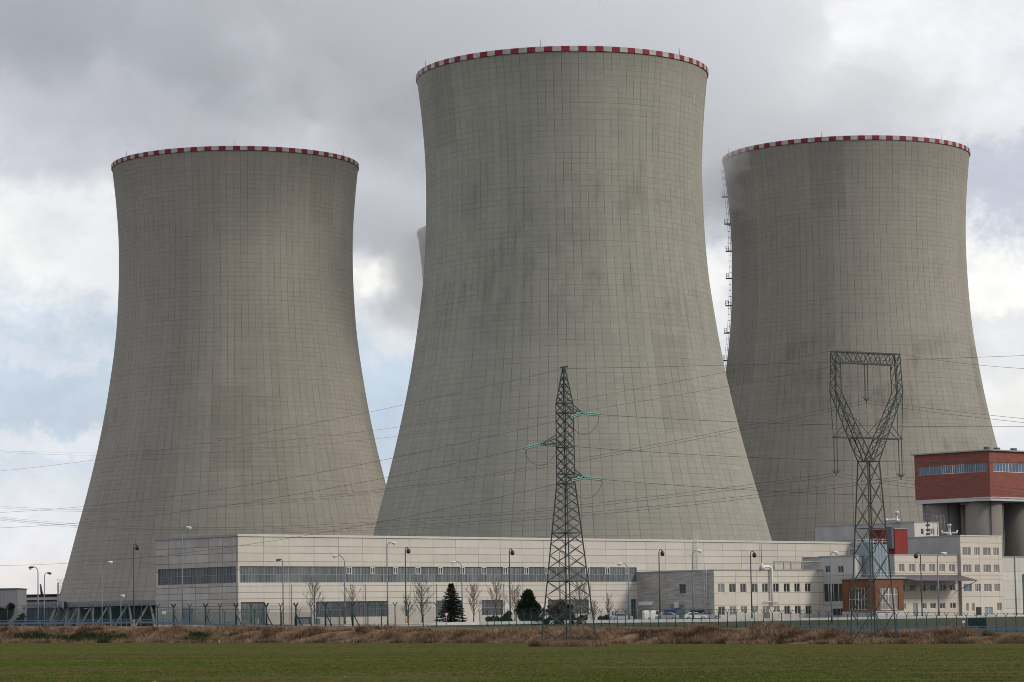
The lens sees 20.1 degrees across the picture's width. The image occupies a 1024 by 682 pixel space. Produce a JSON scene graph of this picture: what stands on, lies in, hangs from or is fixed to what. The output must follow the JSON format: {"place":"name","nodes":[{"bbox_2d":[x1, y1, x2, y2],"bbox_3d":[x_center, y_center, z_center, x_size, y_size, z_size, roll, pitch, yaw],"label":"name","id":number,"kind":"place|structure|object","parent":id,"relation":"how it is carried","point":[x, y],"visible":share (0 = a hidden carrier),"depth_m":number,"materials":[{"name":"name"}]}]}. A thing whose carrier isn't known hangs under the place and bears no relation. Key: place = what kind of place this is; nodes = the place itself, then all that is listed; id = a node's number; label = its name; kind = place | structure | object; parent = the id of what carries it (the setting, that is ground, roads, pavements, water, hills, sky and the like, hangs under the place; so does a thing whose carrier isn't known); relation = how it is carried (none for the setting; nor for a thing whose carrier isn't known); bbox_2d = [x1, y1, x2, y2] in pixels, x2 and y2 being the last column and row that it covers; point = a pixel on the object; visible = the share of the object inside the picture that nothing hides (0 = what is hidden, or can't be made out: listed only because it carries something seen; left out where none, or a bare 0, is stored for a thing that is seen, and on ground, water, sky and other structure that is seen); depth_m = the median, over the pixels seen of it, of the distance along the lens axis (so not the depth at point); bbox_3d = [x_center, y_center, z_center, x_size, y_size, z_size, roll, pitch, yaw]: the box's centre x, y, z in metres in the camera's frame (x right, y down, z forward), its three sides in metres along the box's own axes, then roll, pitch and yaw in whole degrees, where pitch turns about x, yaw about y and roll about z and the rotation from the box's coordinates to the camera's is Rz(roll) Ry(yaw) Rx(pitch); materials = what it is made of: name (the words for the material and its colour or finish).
{"place":"outdoors","nodes":[
{"label":"outdoors","id":0,"kind":"place"},
{"bbox_2d":[0,626,991,643],"bbox_3d":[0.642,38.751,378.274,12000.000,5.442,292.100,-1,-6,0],"label":"embankment","id":1,"kind":"structure","parent":0,"point":[350,634],"depth_m":370.39,"materials":[{"name":"soil"}]},
{"bbox_2d":[0,629,212,642],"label":"brambles","id":2,"kind":"object","parent":1,"relation":"on","point":[83,636],"visible":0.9,"depth_m":402.78,"materials":[{"name":"plant"}]},
{"bbox_2d":[0,618,1023,643],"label":"tall dry grass","id":3,"kind":"structure","parent":1,"relation":"on","point":[729,636],"depth_m":350.19,"materials":[{"name":"plant"}]},
{"bbox_2d":[0,643,1023,681],"bbox_3d":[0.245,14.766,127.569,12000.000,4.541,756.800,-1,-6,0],"label":"field","id":4,"kind":"structure","parent":0,"point":[93,650],"depth_m":183.26,"materials":[{"name":"plant"}]},
{"bbox_2d":[0,647,1023,681],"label":"wheat seedlings","id":5,"kind":"object","parent":4,"relation":"on","point":[655,670],"visible":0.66,"depth_m":145.05,"materials":[{"name":"plant"}]},
{"bbox_2d":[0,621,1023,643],"bbox_3d":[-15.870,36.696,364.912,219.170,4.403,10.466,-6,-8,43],"label":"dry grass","id":6,"kind":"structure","parent":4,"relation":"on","point":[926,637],"depth_m":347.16,"materials":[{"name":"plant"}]},
{"bbox_2d":[525,366,601,645],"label":"lattice pylon","id":7,"kind":"object","parent":4,"relation":"on","point":[566,474],"visible":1,"depth_m":289.52,"materials":[{"name":"metal"}]},
{"bbox_2d":[5,448,523,527],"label":"power line","id":8,"kind":"object","parent":7,"relation":"attached to","point":[276,497],"visible":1,"depth_m":339.02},
{"bbox_2d":[4,369,560,470],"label":"power line","id":9,"kind":"object","parent":7,"relation":"attached to","point":[291,427],"visible":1,"depth_m":343.54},
{"bbox_2d":[0,417,569,512],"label":"power line","id":10,"kind":"object","parent":7,"relation":"attached to","point":[308,474],"visible":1,"depth_m":336.19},
{"bbox_2d":[0,480,570,565],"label":"power line","id":11,"kind":"object","parent":7,"relation":"attached to","point":[293,537],"visible":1,"depth_m":340.12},
{"bbox_2d":[560,445,977,462],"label":"power line","id":12,"kind":"object","parent":7,"relation":"attached to","point":[801,459],"visible":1,"depth_m":269.91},
{"bbox_2d":[565,355,1023,368],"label":"power line","id":13,"kind":"object","parent":7,"relation":"attached to","point":[791,363],"visible":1,"depth_m":272.35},
{"bbox_2d":[602,479,1006,498],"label":"power line","id":14,"kind":"object","parent":7,"relation":"attached to","point":[816,493],"visible":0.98,"depth_m":270.15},
{"bbox_2d":[599,414,1023,426],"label":"power line","id":15,"kind":"object","parent":7,"relation":"attached to","point":[821,424],"visible":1,"depth_m":267.91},
{"bbox_2d":[526,639,610,646],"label":"dry grass","id":16,"kind":"structure","parent":4,"relation":"on","point":[563,643],"depth_m":286.36,"materials":[{"name":"plant"}]},
{"bbox_2d":[829,350,904,643],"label":"portal pylon","id":17,"kind":"object","parent":4,"relation":"on","point":[868,477],"visible":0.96,"depth_m":307.66,"materials":[{"name":"metal"}]},
{"bbox_2d":[4,473,833,529],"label":"power line","id":18,"kind":"object","parent":17,"relation":"attached to","point":[440,517],"visible":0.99,"depth_m":391.68,"materials":[{"name":"metal"}]},
{"bbox_2d":[19,350,832,451],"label":"power line","id":19,"kind":"object","parent":17,"relation":"attached to","point":[484,414],"visible":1,"depth_m":379.86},
{"bbox_2d":[5,400,864,511],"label":"power line","id":20,"kind":"object","parent":17,"relation":"attached to","point":[439,481],"visible":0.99,"depth_m":399.72,"materials":[{"name":"metal"}]},
{"bbox_2d":[8,355,887,454],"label":"power line","id":21,"kind":"object","parent":17,"relation":"attached to","point":[497,423],"visible":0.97,"depth_m":392.45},
{"bbox_2d":[2,477,895,532],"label":"power line","id":22,"kind":"object","parent":17,"relation":"attached to","point":[504,519],"visible":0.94,"depth_m":386.68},
{"bbox_2d":[838,473,1021,499],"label":"power line","id":23,"kind":"object","parent":17,"relation":"attached to","point":[932,490],"visible":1,"depth_m":270.97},
{"bbox_2d":[834,637,912,643],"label":"dry grass","id":24,"kind":"structure","parent":4,"relation":"on","point":[884,640],"depth_m":304.31,"materials":[{"name":"plant"}]},
{"bbox_2d":[0,0,1023,608],"label":"sky","id":25,"kind":"structure","parent":0,"point":[84,84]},
{"bbox_2d":[423,615,1023,634],"bbox_3d":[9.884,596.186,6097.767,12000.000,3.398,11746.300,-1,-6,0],"label":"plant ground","id":26,"kind":"structure","parent":0,"point":[599,626],"depth_m":467.72,"materials":[{"name":"plant"}]},
{"bbox_2d":[0,603,14,625],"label":"shrub","id":27,"kind":"object","parent":26,"relation":"on","point":[10,608],"visible":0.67,"depth_m":517.52,"materials":[{"name":"green plant"}]},
{"bbox_2d":[0,588,26,625],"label":"grey shed","id":28,"kind":"structure","parent":26,"relation":"on","point":[17,597],"depth_m":757.38,"materials":[{"name":"metal"}]},
{"bbox_2d":[28,566,38,624],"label":"street lamp","id":29,"kind":"object","parent":26,"relation":"on","point":[30,567],"visible":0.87,"depth_m":518.23,"materials":[{"name":"grey metal"}]},
{"bbox_2d":[27,601,65,625],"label":"pipe bridge","id":30,"kind":"structure","parent":26,"relation":"on","point":[50,604],"depth_m":926.50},
{"bbox_2d":[27,584,83,625],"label":"service building","id":31,"kind":"structure","parent":26,"relation":"on","point":[48,597],"depth_m":1055.70,"materials":[{"name":"metal"}]},
{"bbox_2d":[133,543,138,625],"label":"street lamp","id":32,"kind":"object","parent":26,"relation":"on","point":[136,547],"visible":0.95,"depth_m":503.38,"materials":[{"name":"black metal"}]},
{"bbox_2d":[0,619,292,626],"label":"guard rail","id":33,"kind":"object","parent":26,"relation":"on","point":[126,622],"visible":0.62,"depth_m":426.24,"materials":[{"name":"metal"}]},
{"bbox_2d":[49,146,385,625],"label":"cooling tower","id":34,"kind":"structure","parent":26,"relation":"on","point":[236,314],"depth_m":932.07,"materials":[{"name":"concrete"}]},
{"bbox_2d":[57,579,63,608],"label":"lattice gantry","id":35,"kind":"object","parent":34,"relation":"attached to","point":[58,591],"visible":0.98,"depth_m":901.98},
{"bbox_2d":[0,602,438,626],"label":"security fence","id":36,"kind":"object","parent":26,"relation":"on","point":[266,617],"visible":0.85,"depth_m":416.49,"materials":[{"name":"metal"}]},
{"bbox_2d":[150,609,345,625],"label":"security fence","id":37,"kind":"object","parent":26,"relation":"on","point":[253,612],"visible":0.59,"depth_m":450.03,"materials":[{"name":"metal"}]},
{"bbox_2d":[302,576,324,618],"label":"bare tree","id":38,"kind":"object","parent":26,"relation":"on","point":[314,596],"visible":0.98,"depth_m":518.01,"materials":[{"name":"brown plant"}]},
{"bbox_2d":[341,584,364,620],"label":"bare tree","id":39,"kind":"object","parent":26,"relation":"on","point":[351,597],"visible":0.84,"depth_m":512.99,"materials":[{"name":"brown plant"}]},
{"bbox_2d":[386,542,395,624],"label":"street lamp","id":40,"kind":"object","parent":26,"relation":"on","point":[393,543],"visible":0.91,"depth_m":488.48,"materials":[{"name":"grey metal"}]},
{"bbox_2d":[405,547,410,622],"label":"street lamp","id":41,"kind":"object","parent":26,"relation":"on","point":[408,551],"visible":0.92,"depth_m":498.24,"materials":[{"name":"black metal"}]},
{"bbox_2d":[417,226,425,276],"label":"cooling tower","id":42,"kind":"structure","parent":26,"relation":"on","point":[421,234],"depth_m":1134.13,"materials":[{"name":"concrete"}]},
{"bbox_2d":[412,576,433,617],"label":"bare tree","id":43,"kind":"object","parent":26,"relation":"on","point":[421,595],"visible":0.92,"depth_m":508.03,"materials":[{"name":"brown plant"}]},
{"bbox_2d":[434,583,466,621],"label":"spruce tree","id":44,"kind":"object","parent":26,"relation":"on","point":[450,608],"visible":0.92,"depth_m":505.61,"materials":[{"name":"green plant"}]},
{"bbox_2d":[465,580,484,621],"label":"bare tree","id":45,"kind":"object","parent":26,"relation":"on","point":[473,595],"visible":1,"depth_m":512.96,"materials":[{"name":"brown plant"}]},
{"bbox_2d":[486,577,508,615],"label":"bare tree","id":46,"kind":"object","parent":26,"relation":"on","point":[495,590],"visible":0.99,"depth_m":517.83,"materials":[{"name":"brown plant"}]},
{"bbox_2d":[154,533,851,624],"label":"long hall","id":47,"kind":"structure","parent":26,"relation":"on","point":[251,572],"depth_m":547.32,"materials":[{"name":"concrete panels"},{"name":"metal"},{"name":"glass"}]},
{"bbox_2d":[159,569,177,584],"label":"ribbon window","id":48,"kind":"structure","parent":47,"relation":"in","point":[166,576],"depth_m":531.83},
{"bbox_2d":[178,568,196,584],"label":"ribbon window","id":49,"kind":"structure","parent":47,"relation":"in","point":[189,574],"depth_m":527.82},
{"bbox_2d":[197,567,216,583],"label":"ribbon window","id":50,"kind":"structure","parent":47,"relation":"in","point":[208,575],"depth_m":523.97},
{"bbox_2d":[217,566,235,582],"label":"ribbon window","id":51,"kind":"structure","parent":47,"relation":"in","point":[224,574],"depth_m":520.15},
{"bbox_2d":[239,566,263,582],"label":"ribbon window","id":52,"kind":"structure","parent":47,"relation":"in","point":[248,574],"depth_m":520.02,"materials":[{"name":"glass"}]},
{"bbox_2d":[241,602,263,624],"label":"window","id":53,"kind":"structure","parent":47,"relation":"in","point":[243,606],"depth_m":519.51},
{"bbox_2d":[264,566,288,582],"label":"ribbon window","id":54,"kind":"structure","parent":47,"relation":"in","point":[272,574],"depth_m":523.97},
{"bbox_2d":[288,566,312,582],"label":"ribbon window","id":55,"kind":"structure","parent":47,"relation":"in","point":[297,574],"depth_m":528.08,"materials":[{"name":"glass"}]},
{"bbox_2d":[313,566,336,582],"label":"ribbon window","id":56,"kind":"structure","parent":47,"relation":"in","point":[327,574],"depth_m":532.35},
{"bbox_2d":[316,601,339,616],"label":"window","id":57,"kind":"structure","parent":47,"relation":"in","point":[333,605],"depth_m":532.35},
{"bbox_2d":[337,567,359,582],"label":"ribbon window","id":58,"kind":"structure","parent":47,"relation":"in","point":[352,574],"depth_m":536.26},
{"bbox_2d":[340,601,363,616],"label":"window","id":59,"kind":"structure","parent":47,"relation":"in","point":[361,604],"depth_m":536.66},
{"bbox_2d":[360,567,382,581],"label":"ribbon window","id":60,"kind":"structure","parent":47,"relation":"in","point":[367,574],"depth_m":540.34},
{"bbox_2d":[364,601,386,616],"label":"window","id":61,"kind":"structure","parent":47,"relation":"in","point":[373,608],"depth_m":540.34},
{"bbox_2d":[383,567,404,581],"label":"ribbon window","id":62,"kind":"structure","parent":47,"relation":"in","point":[395,574],"depth_m":544.44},
{"bbox_2d":[406,567,428,581],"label":"ribbon window","id":63,"kind":"structure","parent":47,"relation":"in","point":[420,574],"depth_m":548.58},
{"bbox_2d":[428,567,450,581],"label":"ribbon window","id":64,"kind":"structure","parent":47,"relation":"in","point":[436,574],"depth_m":552.75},
{"bbox_2d":[451,567,472,581],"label":"ribbon window","id":65,"kind":"structure","parent":47,"relation":"in","point":[467,574],"depth_m":556.81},
{"bbox_2d":[472,567,493,581],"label":"ribbon window","id":66,"kind":"structure","parent":47,"relation":"in","point":[480,574],"depth_m":560.90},
{"bbox_2d":[482,600,501,614],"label":"window","id":67,"kind":"structure","parent":47,"relation":"in","point":[486,605],"depth_m":561.45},
{"bbox_2d":[494,567,514,581],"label":"ribbon window","id":68,"kind":"structure","parent":47,"relation":"in","point":[503,572],"depth_m":564.89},
{"bbox_2d":[515,567,535,581],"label":"ribbon window","id":69,"kind":"structure","parent":47,"relation":"in","point":[522,574],"depth_m":569.04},
{"bbox_2d":[536,567,556,581],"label":"ribbon window","id":70,"kind":"structure","parent":47,"relation":"in","point":[541,572],"depth_m":572.94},
{"bbox_2d":[557,567,576,580],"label":"ribbon window","id":71,"kind":"structure","parent":47,"relation":"in","point":[572,574],"depth_m":577.30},
{"bbox_2d":[568,599,587,613],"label":"window","id":72,"kind":"structure","parent":47,"relation":"in","point":[572,603],"depth_m":578.99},
{"bbox_2d":[577,567,596,581],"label":"ribbon window","id":73,"kind":"structure","parent":47,"relation":"in","point":[592,571],"depth_m":581.83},
{"bbox_2d":[597,567,616,581],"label":"ribbon window","id":74,"kind":"structure","parent":47,"relation":"in","point":[604,574],"depth_m":585.53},
{"bbox_2d":[617,567,635,581],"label":"ribbon window","id":75,"kind":"structure","parent":47,"relation":"in","point":[622,572],"depth_m":589.55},
{"bbox_2d":[509,548,514,617],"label":"street lamp","id":76,"kind":"object","parent":26,"relation":"on","point":[511,552],"visible":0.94,"depth_m":498.27,"materials":[{"name":"black metal"}]},
{"bbox_2d":[505,582,521,620],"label":"bare tree","id":77,"kind":"object","parent":26,"relation":"on","point":[517,596],"visible":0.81,"depth_m":522.87,"materials":[{"name":"brown plant"}]},
{"bbox_2d":[514,588,543,620],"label":"pine tree","id":78,"kind":"object","parent":26,"relation":"on","point":[527,601],"visible":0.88,"depth_m":501.58,"materials":[{"name":"green plant"}]},
{"bbox_2d":[532,614,587,624],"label":"hedge","id":79,"kind":"object","parent":26,"relation":"on","point":[549,620],"visible":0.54,"depth_m":493.36,"materials":[{"name":"green plant"}]},
{"bbox_2d":[545,599,575,619],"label":"shrub","id":80,"kind":"object","parent":26,"relation":"on","point":[558,608],"visible":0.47,"depth_m":508.76,"materials":[{"name":"green plant"}]},
{"bbox_2d":[373,40,771,540],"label":"cooling tower","id":81,"kind":"structure","parent":26,"relation":"on","point":[564,211],"depth_m":779.61,"materials":[{"name":"concrete"}]},
{"bbox_2d":[572,576,589,614],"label":"bare tree","id":82,"kind":"object","parent":26,"relation":"on","point":[580,596],"visible":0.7,"depth_m":527.85,"materials":[{"name":"brown plant"}]},
{"bbox_2d":[154,615,1023,625],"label":"wall","id":83,"kind":"structure","parent":26,"relation":"on","point":[508,622],"depth_m":493.66,"materials":[{"name":"concrete"}]},
{"bbox_2d":[658,549,664,622],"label":"street lamp","id":84,"kind":"object","parent":26,"relation":"on","point":[662,553],"visible":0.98,"depth_m":498.18,"materials":[{"name":"black metal"}]},
{"bbox_2d":[636,550,823,618],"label":"office annex","id":85,"kind":"object","parent":26,"relation":"on","point":[774,590],"visible":0.85,"depth_m":586.15,"materials":[{"name":"concrete panels"},{"name":"dark glass"}]},
{"bbox_2d":[478,609,1023,631],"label":"security fence","id":86,"kind":"object","parent":26,"relation":"on","point":[675,625],"visible":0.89,"depth_m":450.49,"materials":[{"name":"metal"}]},
{"bbox_2d":[830,551,838,623],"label":"street lamp","id":87,"kind":"object","parent":26,"relation":"on","point":[836,552],"visible":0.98,"depth_m":468.22,"materials":[{"name":"grey metal"}]},
{"bbox_2d":[819,555,862,617],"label":"corner block","id":88,"kind":"structure","parent":26,"relation":"on","point":[841,565],"depth_m":598.44,"materials":[{"name":"concrete"}]},
{"bbox_2d":[824,583,842,601],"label":"ribbon window","id":89,"kind":"structure","parent":88,"relation":"in","point":[836,587],"depth_m":598.83,"materials":[{"name":"grey glass"}]},
{"bbox_2d":[721,135,997,540],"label":"cooling tower","id":90,"kind":"structure","parent":26,"relation":"on","point":[851,243],"depth_m":932.82,"materials":[{"name":"concrete"}]},
{"bbox_2d":[840,577,905,616],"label":"brick porch","id":91,"kind":"object","parent":26,"relation":"on","point":[880,583],"visible":0.8,"depth_m":593.71,"materials":[{"name":"brick"}]},
{"bbox_2d":[856,539,887,576],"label":"equipment housing","id":92,"kind":"object","parent":91,"relation":"on","point":[880,554],"visible":0.49,"depth_m":596.93,"materials":[{"name":"metal"}]},
{"bbox_2d":[814,521,938,541],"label":"building","id":93,"kind":"structure","parent":26,"relation":"on","point":[828,533],"depth_m":646.49,"materials":[{"name":"concrete"}]},
{"bbox_2d":[802,554,959,615],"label":"office wing","id":94,"kind":"structure","parent":26,"relation":"on","point":[909,564],"depth_m":613.48,"materials":[{"name":"concrete panels"},{"name":"dark glass"}]},
{"bbox_2d":[870,527,907,553],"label":"red stair house","id":95,"kind":"structure","parent":94,"relation":"on","point":[897,540],"depth_m":607.94,"materials":[{"name":"metal"}]},
{"bbox_2d":[888,575,976,590],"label":"entrance canopy","id":96,"kind":"object","parent":94,"relation":"attached to","point":[942,578],"visible":0.94,"depth_m":609.46,"materials":[{"name":"metal"}]},
{"bbox_2d":[790,626,1023,631],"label":"guard rail","id":97,"kind":"object","parent":26,"relation":"on","point":[988,628],"visible":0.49,"depth_m":417.02,"materials":[{"name":"metal"}]},
{"bbox_2d":[914,552,922,614],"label":"street lamp","id":98,"kind":"object","parent":26,"relation":"on","point":[916,555],"visible":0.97,"depth_m":498.21,"materials":[{"name":"black metal"}]},
{"bbox_2d":[835,535,1003,615],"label":"office block","id":99,"kind":"structure","parent":26,"relation":"on","point":[980,559],"depth_m":625.59,"materials":[{"name":"light plaster"},{"name":"glass"},{"name":"roofing felt"}]},
{"bbox_2d":[922,503,960,535],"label":"silo","id":100,"kind":"object","parent":26,"relation":"on","point":[951,512],"visible":0.34,"depth_m":683.25,"materials":[{"name":"concrete"}]},
{"bbox_2d":[911,447,1023,504],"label":"machine house","id":101,"kind":"structure","parent":100,"relation":"on","point":[997,467],"depth_m":678.40,"materials":[{"name":"red brick"}]},
{"bbox_2d":[952,464,963,473],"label":"window","id":102,"kind":"structure","parent":101,"relation":"in","point":[959,468],"depth_m":678.73,"materials":[{"name":"blue glass"}]},
{"bbox_2d":[993,462,1008,471],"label":"window","id":103,"kind":"structure","parent":101,"relation":"in","point":[997,467],"depth_m":675.75,"materials":[{"name":"blue glass"}]},
{"bbox_2d":[1009,463,1023,472],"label":"window","id":104,"kind":"structure","parent":101,"relation":"in","point":[1013,467],"depth_m":680.06,"materials":[{"name":"blue glass"}]},
{"bbox_2d":[961,505,965,534],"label":"silo","id":105,"kind":"object","parent":26,"relation":"on","point":[963,530],"visible":0.02,"depth_m":695.29,"materials":[{"name":"concrete"}]},
{"bbox_2d":[968,618,985,630],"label":"shade net","id":106,"kind":"object","parent":26,"relation":"on","point":[976,621],"visible":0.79,"depth_m":421.50,"materials":[{"name":"fabric"}]},
{"bbox_2d":[965,501,1004,555],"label":"silo","id":107,"kind":"object","parent":26,"relation":"on","point":[984,517],"visible":0.34,"depth_m":674.67,"materials":[{"name":"concrete"}]},
{"bbox_2d":[1002,556,1023,614],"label":"white store","id":108,"kind":"structure","parent":26,"relation":"on","point":[1013,581],"depth_m":633.97,"materials":[{"name":"metal"}]},
{"bbox_2d":[1003,502,1023,555],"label":"silo","id":109,"kind":"object","parent":26,"relation":"on","point":[1014,526],"visible":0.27,"depth_m":684.63,"materials":[{"name":"concrete"}]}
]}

